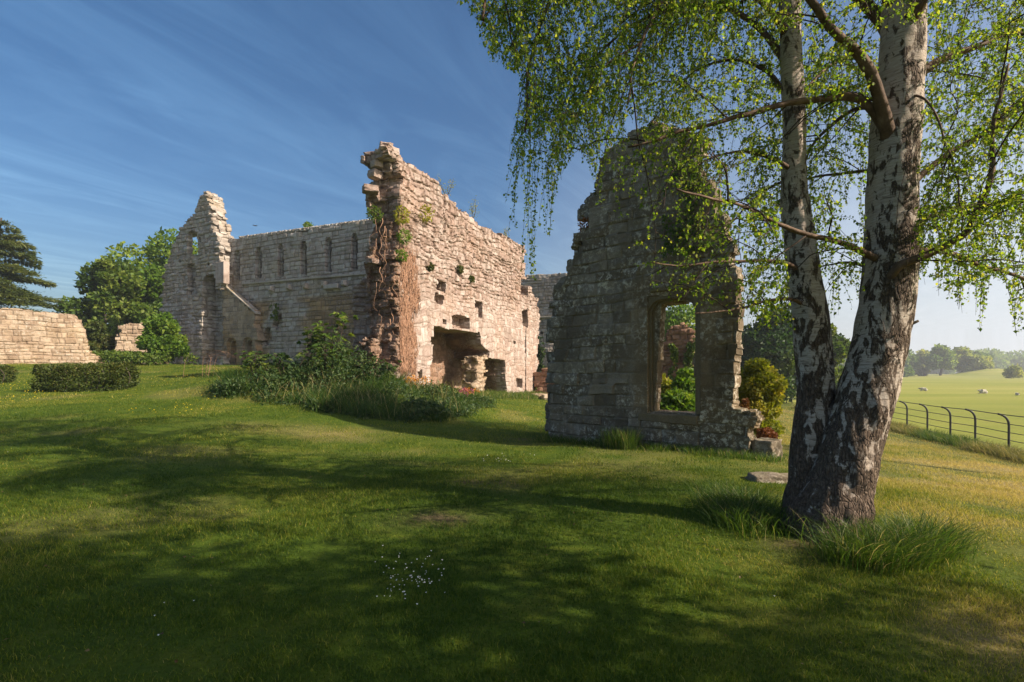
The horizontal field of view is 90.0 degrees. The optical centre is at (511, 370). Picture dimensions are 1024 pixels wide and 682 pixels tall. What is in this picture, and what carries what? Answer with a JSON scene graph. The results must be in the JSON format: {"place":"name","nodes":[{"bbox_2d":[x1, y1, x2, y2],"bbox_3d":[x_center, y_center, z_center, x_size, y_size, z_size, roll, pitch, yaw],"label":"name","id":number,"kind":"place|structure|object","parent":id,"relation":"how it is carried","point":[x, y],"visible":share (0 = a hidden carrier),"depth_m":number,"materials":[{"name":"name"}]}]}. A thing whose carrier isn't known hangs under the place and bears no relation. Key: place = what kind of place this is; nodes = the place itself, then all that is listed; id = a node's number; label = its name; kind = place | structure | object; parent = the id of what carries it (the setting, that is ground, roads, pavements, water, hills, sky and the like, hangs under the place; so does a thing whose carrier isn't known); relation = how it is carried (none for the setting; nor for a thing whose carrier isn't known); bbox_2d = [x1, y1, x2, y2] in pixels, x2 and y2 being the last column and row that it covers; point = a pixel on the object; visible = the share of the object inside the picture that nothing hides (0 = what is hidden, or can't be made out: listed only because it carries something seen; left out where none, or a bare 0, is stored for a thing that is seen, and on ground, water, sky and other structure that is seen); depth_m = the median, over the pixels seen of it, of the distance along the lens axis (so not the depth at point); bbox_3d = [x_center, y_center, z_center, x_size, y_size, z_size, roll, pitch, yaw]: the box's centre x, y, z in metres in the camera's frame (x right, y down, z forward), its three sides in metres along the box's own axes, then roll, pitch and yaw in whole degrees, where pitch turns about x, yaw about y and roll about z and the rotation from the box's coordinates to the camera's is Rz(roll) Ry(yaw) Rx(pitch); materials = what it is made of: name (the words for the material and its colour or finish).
{"place":"outdoors","nodes":[
{"label":"outdoors","id":0,"kind":"place"},
{"bbox_2d":[183,349,240,376],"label":"dead bramble","id":1,"kind":"object","parent":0,"point":[210,359],"visible":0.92,"depth_m":23.96,"materials":[{"name":"brown plant"}]},
{"bbox_2d":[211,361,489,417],"bbox_3d":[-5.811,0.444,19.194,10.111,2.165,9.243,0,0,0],"label":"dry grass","id":2,"kind":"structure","parent":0,"point":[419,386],"depth_m":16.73,"materials":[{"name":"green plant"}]},
{"bbox_2d":[2,462,1018,681],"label":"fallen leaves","id":3,"kind":"object","parent":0,"point":[176,660],"visible":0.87,"depth_m":4.34,"materials":[{"name":"brown plant"}]},
{"bbox_2d":[0,362,1023,681],"bbox_3d":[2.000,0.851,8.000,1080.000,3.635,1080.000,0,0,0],"label":"ground","id":4,"kind":"structure","parent":0,"point":[956,393],"depth_m":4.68,"materials":[{"name":"green plant"}]},
{"bbox_2d":[0,363,19,382],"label":"clipped hedge","id":5,"kind":"object","parent":4,"relation":"on","point":[6,373],"visible":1,"depth_m":22.89,"materials":[{"name":"green plant"}]},
{"bbox_2d":[0,218,73,313],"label":"cedar tree","id":6,"kind":"object","parent":4,"relation":"on","point":[12,246],"visible":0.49,"depth_m":44.16,"materials":[{"name":"green plant"}]},
{"bbox_2d":[0,308,104,363],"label":"stone wall","id":7,"kind":"structure","parent":4,"relation":"on","point":[29,336],"depth_m":29.73,"materials":[{"name":"beige stone"}]},
{"bbox_2d":[28,361,141,391],"bbox_3d":[-16.612,0.231,20.003,3.752,1.297,1.489,0,0,0],"label":"clipped hedge","id":8,"kind":"object","parent":4,"relation":"on","point":[56,376],"visible":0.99,"depth_m":19.51,"materials":[{"name":"green plant"}]},
{"bbox_2d":[83,320,116,354],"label":"ivy bush","id":9,"kind":"object","parent":4,"relation":"on","point":[96,331],"visible":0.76,"depth_m":37.57,"materials":[{"name":"green plant"}]},
{"bbox_2d":[91,256,114,360],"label":"slim tree","id":10,"kind":"object","parent":4,"relation":"on","point":[104,264],"visible":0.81,"depth_m":44.74,"materials":[{"name":"green plant"}]},
{"bbox_2d":[55,256,162,355],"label":"leafy tree","id":11,"kind":"object","parent":4,"relation":"on","point":[127,306],"visible":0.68,"depth_m":45.57,"materials":[{"name":"green plant"}]},
{"bbox_2d":[0,368,250,411],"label":"buttercups","id":12,"kind":"object","parent":4,"relation":"on","point":[109,409],"visible":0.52,"depth_m":17.34,"materials":[{"name":"yellow plant"}]},
{"bbox_2d":[115,322,170,363],"bbox_3d":[-27.621,-0.816,38.339,3.627,5.587,1.471,0,0,-30],"label":"wall fragment","id":13,"kind":"object","parent":4,"relation":"on","point":[126,336],"depth_m":37.40,"materials":[{"name":"stone"}]},
{"bbox_2d":[90,349,199,365],"bbox_3d":[-24.420,-0.823,33.961,4.587,1.237,5.324,0,0,0],"label":"clipped hedge","id":14,"kind":"object","parent":4,"relation":"on","point":[134,357],"visible":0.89,"depth_m":32.14,"materials":[{"name":"green plant"}]},
{"bbox_2d":[100,226,198,311],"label":"leafy tree","id":15,"kind":"object","parent":4,"relation":"on","point":[153,270],"visible":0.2,"depth_m":49.54,"materials":[{"name":"green plant"}]},
{"bbox_2d":[134,311,190,364],"bbox_3d":[-23.053,-2.110,33.801,3.253,3.741,2.866,0,0,0],"label":"round bush","id":16,"kind":"object","parent":4,"relation":"on","point":[160,331],"visible":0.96,"depth_m":33.41,"materials":[{"name":"green plant"}]},
{"bbox_2d":[159,191,237,364],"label":"ruined tower","id":17,"kind":"structure","parent":4,"relation":"on","point":[192,295],"depth_m":40.10,"materials":[{"name":"stone"}]},
{"bbox_2d":[233,350,275,379],"bbox_3d":[-9.464,-0.082,19.007,1.247,1.389,2.098,0,0,-44],"label":"sycamore sapling","id":18,"kind":"object","parent":4,"relation":"on","point":[244,365],"visible":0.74,"depth_m":18.98,"materials":[{"name":"green plant"}]},
{"bbox_2d":[247,350,315,386],"bbox_3d":[-8.404,-0.038,18.730,2.150,1.508,1.680,0,0,21],"label":"sycamore sapling","id":19,"kind":"object","parent":4,"relation":"on","point":[283,355],"visible":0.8,"depth_m":18.70,"materials":[{"name":"green plant"}]},
{"bbox_2d":[222,219,375,365],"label":"ruined range","id":20,"kind":"structure","parent":4,"relation":"on","point":[303,277],"depth_m":36.46,"materials":[{"name":"stone"}]},
{"bbox_2d":[269,303,278,320],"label":"wall plant","id":21,"kind":"object","parent":20,"relation":"attached to","point":[275,314],"visible":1,"depth_m":36.89,"materials":[{"name":"green plant"}]},
{"bbox_2d":[302,221,313,226],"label":"leafy tree","id":22,"kind":"object","parent":4,"relation":"on","point":[307,224],"visible":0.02,"depth_m":61.48,"materials":[{"name":"green plant"}]},
{"bbox_2d":[296,326,325,372],"bbox_3d":[-7.716,-0.649,19.816,1.263,2.197,1.116,0,0,0],"label":"sycamore sapling","id":23,"kind":"object","parent":4,"relation":"on","point":[312,339],"visible":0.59,"depth_m":19.73,"materials":[{"name":"green plant"}]},
{"bbox_2d":[301,343,352,383],"bbox_3d":[-6.905,-0.189,18.798,2.183,1.655,1.379,0,0,36],"label":"sycamore sapling","id":24,"kind":"object","parent":4,"relation":"on","point":[317,346],"visible":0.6,"depth_m":18.61,"materials":[{"name":"green plant"}]},
{"bbox_2d":[310,311,358,374],"bbox_3d":[-6.713,-0.908,19.467,1.303,2.784,1.522,0,0,43],"label":"sycamore sapling","id":25,"kind":"object","parent":4,"relation":"on","point":[342,316],"visible":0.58,"depth_m":19.50,"materials":[{"name":"green plant"}]},
{"bbox_2d":[196,358,490,422],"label":"bank grass","id":26,"kind":"structure","parent":4,"relation":"on","point":[368,387],"depth_m":16.87,"materials":[{"name":"green plant"}]},
{"bbox_2d":[202,330,498,423],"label":"undergrowth","id":27,"kind":"object","parent":4,"relation":"on","point":[427,405],"visible":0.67,"depth_m":17.64,"materials":[{"name":"green plant"}]},
{"bbox_2d":[351,355,401,380],"bbox_3d":[-5.074,0.095,18.911,1.832,1.312,1.360,0,0,26],"label":"sycamore sapling","id":28,"kind":"object","parent":4,"relation":"on","point":[387,365],"visible":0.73,"depth_m":18.72,"materials":[{"name":"green plant"}]},
{"bbox_2d":[404,374,433,387],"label":"orange wallflower","id":29,"kind":"object","parent":4,"relation":"on","point":[422,378],"visible":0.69,"depth_m":20.16,"materials":[{"name":"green plant"}]},
{"bbox_2d":[352,141,540,393],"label":"ruined wall","id":30,"kind":"structure","parent":4,"relation":"on","point":[444,320],"depth_m":23.91,"materials":[{"name":"stone"}]},
{"bbox_2d":[365,205,383,223],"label":"plant","id":31,"kind":"object","parent":30,"relation":"attached to","point":[373,215],"depth_m":20.57,"materials":[{"name":"green plant"}]},
{"bbox_2d":[393,205,409,224],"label":"plant","id":32,"kind":"object","parent":30,"relation":"attached to","point":[403,222],"depth_m":20.60,"materials":[{"name":"yellow plant"}]},
{"bbox_2d":[395,248,407,261],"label":"plant","id":33,"kind":"object","parent":30,"relation":"attached to","point":[399,259],"depth_m":20.58,"materials":[{"name":"green plant"}]},
{"bbox_2d":[395,228,412,245],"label":"plant","id":34,"kind":"object","parent":30,"relation":"attached to","point":[407,238],"depth_m":20.67,"materials":[{"name":"green plant"}]},
{"bbox_2d":[418,204,435,222],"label":"plant","id":35,"kind":"object","parent":30,"relation":"attached to","point":[428,212],"depth_m":22.27,"materials":[{"name":"yellow plant"}]},
{"bbox_2d":[426,262,435,271],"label":"plant","id":36,"kind":"object","parent":30,"relation":"attached to","point":[431,267],"depth_m":22.73,"materials":[{"name":"green plant"}]},
{"bbox_2d":[435,177,455,195],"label":"wall sapling","id":37,"kind":"object","parent":30,"relation":"on","point":[447,186],"visible":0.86,"depth_m":25.19,"materials":[{"name":"green plant"}]},
{"bbox_2d":[457,265,463,273],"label":"plant","id":38,"kind":"object","parent":30,"relation":"attached to","point":[461,270],"depth_m":25.30,"materials":[{"name":"green plant"}]},
{"bbox_2d":[469,275,474,283],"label":"plant","id":39,"kind":"object","parent":30,"relation":"attached to","point":[472,279],"depth_m":26.41,"materials":[{"name":"green plant"}]},
{"bbox_2d":[469,199,479,217],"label":"wall sapling","id":40,"kind":"object","parent":30,"relation":"on","point":[472,210],"visible":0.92,"depth_m":27.90,"materials":[{"name":"green plant"}]},
{"bbox_2d":[458,387,473,396],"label":"pink flowers","id":41,"kind":"object","parent":4,"relation":"on","point":[471,389],"visible":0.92,"depth_m":20.74,"materials":[{"name":"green plant"}]},
{"bbox_2d":[461,387,479,394],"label":"orange wallflower","id":42,"kind":"object","parent":4,"relation":"on","point":[467,389],"visible":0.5,"depth_m":22.56,"materials":[{"name":"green plant"}]},
{"bbox_2d":[465,389,546,399],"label":"wall foot grass","id":43,"kind":"structure","parent":4,"relation":"on","point":[504,394],"depth_m":29.14,"materials":[{"name":"green plant"}]},
{"bbox_2d":[533,368,553,393],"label":"ruined wall","id":44,"kind":"structure","parent":4,"relation":"on","point":[539,383],"depth_m":34.84,"materials":[{"name":"red stone"}]},
{"bbox_2d":[521,273,566,365],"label":"ruined wall","id":45,"kind":"structure","parent":4,"relation":"on","point":[542,285],"depth_m":43.37,"materials":[{"name":"stone"}]},
{"bbox_2d":[541,394,547,399],"bbox_3d":[2.292,1.711,32.505,0.893,0.443,0.725,0,0,-17],"label":"fallen stone","id":46,"kind":"object","parent":4,"relation":"on","point":[544,397],"visible":0.41,"depth_m":32.17,"materials":[{"name":"beige stone"}]},
{"bbox_2d":[543,343,553,367],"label":"ruined wall","id":47,"kind":"structure","parent":4,"relation":"on","point":[549,348],"depth_m":37.89,"materials":[{"name":"stone"}]},
{"bbox_2d":[536,336,545,371],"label":"ivy","id":48,"kind":"object","parent":47,"relation":"attached to","point":[540,366],"visible":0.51,"depth_m":37.91,"materials":[{"name":"green plant"}]},
{"bbox_2d":[591,424,644,449],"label":"grass tuft","id":49,"kind":"object","parent":4,"relation":"on","point":[621,440],"visible":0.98,"depth_m":10.96,"materials":[{"name":"green plant"}]},
{"bbox_2d":[520,433,788,463],"bbox_3d":[2.815,1.604,11.107,6.372,0.317,1.510,0,0,43],"label":"grass tuft","id":50,"kind":"object","parent":4,"relation":"on","point":[689,448],"visible":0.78,"depth_m":10.39,"materials":[{"name":"green plant"}]},
{"bbox_2d":[545,120,764,454],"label":"ruined gable","id":51,"kind":"structure","parent":4,"relation":"on","point":[605,328],"depth_m":11.56,"materials":[{"name":"stone"}]},
{"bbox_2d":[578,216,588,231],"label":"wall plant","id":52,"kind":"object","parent":51,"relation":"attached to","point":[582,221],"depth_m":12.75,"materials":[{"name":"green plant"}]},
{"bbox_2d":[652,110,679,127],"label":"wall plant","id":53,"kind":"object","parent":51,"relation":"attached to","point":[675,122],"depth_m":11.34,"materials":[{"name":"green plant"}]},
{"bbox_2d":[661,154,708,258],"bbox_3d":[3.614,-3.416,10.729,1.019,2.067,0.214,0,0,43],"label":"ivy","id":54,"kind":"object","parent":51,"relation":"attached to","point":[669,244],"visible":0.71,"depth_m":10.73,"materials":[{"name":"green plant"}]},
{"bbox_2d":[699,158,728,184],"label":"wall plant","id":55,"kind":"object","parent":51,"relation":"attached to","point":[712,162],"depth_m":10.65,"materials":[{"name":"green plant"}]},
{"bbox_2d":[661,373,671,393],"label":"garden shrub","id":56,"kind":"object","parent":4,"relation":"on","point":[665,384],"visible":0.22,"depth_m":18.73,"materials":[{"name":"yellow plant"}]},
{"bbox_2d":[660,386,694,410],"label":"garden shrub","id":57,"kind":"object","parent":4,"relation":"on","point":[675,399],"visible":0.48,"depth_m":15.63,"materials":[{"name":"green plant"}]},
{"bbox_2d":[662,322,694,379],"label":"ruined pier","id":58,"kind":"structure","parent":4,"relation":"on","point":[681,335],"depth_m":22.79,"materials":[{"name":"red stone"}]},
{"bbox_2d":[667,343,678,379],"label":"ivy","id":59,"kind":"object","parent":58,"relation":"attached to","point":[674,356],"visible":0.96,"depth_m":22.66,"materials":[{"name":"green plant"}]},
{"bbox_2d":[683,338,694,367],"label":"ivy","id":60,"kind":"object","parent":58,"relation":"attached to","point":[689,352],"visible":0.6,"depth_m":22.42,"materials":[{"name":"green plant"}]},
{"bbox_2d":[663,304,694,341],"bbox_3d":[11.963,-1.472,38.024,4.985,7.684,5.404,0,0,0],"label":"tree","id":61,"kind":"object","parent":4,"relation":"on","point":[677,316],"visible":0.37,"depth_m":36.94,"materials":[{"name":"green plant"}]},
{"bbox_2d":[669,366,694,398],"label":"garden shrub","id":62,"kind":"object","parent":4,"relation":"on","point":[684,380],"visible":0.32,"depth_m":17.73,"materials":[{"name":"green plant"}]},
{"bbox_2d":[456,0,1023,545],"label":"birch tree","id":63,"kind":"object","parent":4,"relation":"on","point":[838,444],"visible":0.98,"depth_m":5.05,"materials":[{"name":"green plant"}]},
{"bbox_2d":[739,397,749,409],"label":"rusty bush","id":64,"kind":"object","parent":4,"relation":"on","point":[744,403],"visible":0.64,"depth_m":11.77,"materials":[{"name":"red plant"}]},
{"bbox_2d":[675,473,820,542],"bbox_3d":[2.610,1.484,5.816,1.720,0.354,2.180,0,0,0],"label":"grass tuft","id":65,"kind":"object","parent":4,"relation":"on","point":[747,509],"visible":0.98,"depth_m":5.55,"materials":[{"name":"green plant"}]},
{"bbox_2d":[738,357,789,437],"bbox_3d":[6.536,0.824,13.583,1.449,2.380,1.497,0,0,-36],"label":"yellow bush","id":66,"kind":"object","parent":4,"relation":"on","point":[762,385],"visible":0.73,"depth_m":13.25,"materials":[{"name":"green plant"}]},
{"bbox_2d":[744,471,787,483],"bbox_3d":[3.842,1.656,7.601,0.728,0.302,0.494,0,0,0],"label":"fallen stone","id":67,"kind":"object","parent":4,"relation":"on","point":[763,477],"visible":0.34,"depth_m":7.46,"materials":[{"name":"grey stone"}]},
{"bbox_2d":[751,437,782,457],"bbox_3d":[4.973,1.553,10.007,0.483,0.465,0.442,0,0,-38],"label":"stone block","id":68,"kind":"object","parent":4,"relation":"on","point":[765,445],"depth_m":9.88,"materials":[{"name":"grey stone"}]},
{"bbox_2d":[756,427,778,438],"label":"rusty bush","id":69,"kind":"object","parent":4,"relation":"on","point":[766,432],"visible":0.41,"depth_m":11.07,"materials":[{"name":"red plant"}]},
{"bbox_2d":[740,304,795,402],"bbox_3d":[20.757,-1.276,39.808,7.164,7.976,6.564,0,0,0],"label":"dark tree","id":70,"kind":"object","parent":4,"relation":"on","point":[774,345],"visible":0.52,"depth_m":38.32,"materials":[{"name":"green plant"}]},
{"bbox_2d":[831,323,850,388],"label":"dark tree","id":71,"kind":"object","parent":4,"relation":"on","point":[841,343],"visible":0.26,"depth_m":45.00,"materials":[{"name":"green plant"}]},
{"bbox_2d":[778,503,1007,577],"bbox_3d":[3.449,1.478,4.556,2.193,0.395,1.473,0,0,-15],"label":"grass tuft","id":72,"kind":"object","parent":4,"relation":"on","point":[883,548],"visible":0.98,"depth_m":4.45,"materials":[{"name":"green plant"}]},
{"bbox_2d":[786,388,1023,449],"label":"iron railing","id":73,"kind":"object","parent":4,"relation":"on","point":[975,423],"visible":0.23,"depth_m":17.33,"materials":[{"name":"black metal"}]},
{"bbox_2d":[903,366,914,376],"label":"field bush","id":74,"kind":"object","parent":4,"relation":"on","point":[908,371],"visible":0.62,"depth_m":203.33,"materials":[{"name":"green plant"}]},
{"bbox_2d":[889,421,928,434],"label":"grass tuft","id":75,"kind":"object","parent":4,"relation":"on","point":[899,427],"visible":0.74,"depth_m":19.98,"materials":[{"name":"plant"}]},
{"bbox_2d":[904,349,922,375],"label":"parkland tree","id":76,"kind":"object","parent":4,"relation":"on","point":[913,361],"visible":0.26,"depth_m":230.31,"materials":[{"name":"green plant"}]},
{"bbox_2d":[914,349,930,375],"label":"parkland tree","id":77,"kind":"object","parent":4,"relation":"on","point":[924,370],"visible":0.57,"depth_m":238.31,"materials":[{"name":"green plant"}]},
{"bbox_2d":[838,347,1023,373],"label":"distant wood","id":78,"kind":"object","parent":4,"relation":"on","point":[1001,360],"visible":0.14,"depth_m":382.23,"materials":[{"name":"green plant"}]},
{"bbox_2d":[924,343,958,375],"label":"parkland tree","id":79,"kind":"object","parent":4,"relation":"on","point":[941,357],"visible":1,"depth_m":225.65,"materials":[{"name":"green plant"}]},
{"bbox_2d":[904,427,989,447],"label":"grass tuft","id":80,"kind":"object","parent":4,"relation":"on","point":[942,438],"visible":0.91,"depth_m":17.34,"materials":[{"name":"green plant"}]},
{"bbox_2d":[943,346,972,369],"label":"parkland tree","id":81,"kind":"object","parent":4,"relation":"on","point":[961,353],"visible":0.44,"depth_m":229.60,"materials":[{"name":"green plant"}]},
{"bbox_2d":[957,354,994,372],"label":"parkland tree","id":82,"kind":"object","parent":4,"relation":"on","point":[976,362],"visible":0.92,"depth_m":223.81,"materials":[{"name":"green plant"}]},
{"bbox_2d":[977,389,987,393],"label":"sheep","id":83,"kind":"object","parent":4,"relation":"on","point":[983,391],"visible":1,"depth_m":55.87},
{"bbox_2d":[972,350,994,360],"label":"parkland tree","id":84,"kind":"object","parent":4,"relation":"on","point":[982,353],"visible":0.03,"depth_m":259.78,"materials":[{"name":"green plant"}]},
{"bbox_2d":[953,439,1023,464],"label":"grass tuft","id":85,"kind":"object","parent":4,"relation":"on","point":[1012,453],"visible":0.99,"depth_m":14.72,"materials":[{"name":"green plant"}]},
{"bbox_2d":[1002,363,1023,377],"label":"field bush","id":86,"kind":"object","parent":4,"relation":"on","point":[1013,371],"visible":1,"depth_m":169.16,"materials":[{"name":"green plant"}]},
{"bbox_2d":[0,0,1023,372],"label":"sky","id":87,"kind":"structure","parent":0,"point":[117,116],"materials":[{"name":"blue"}]}
]}

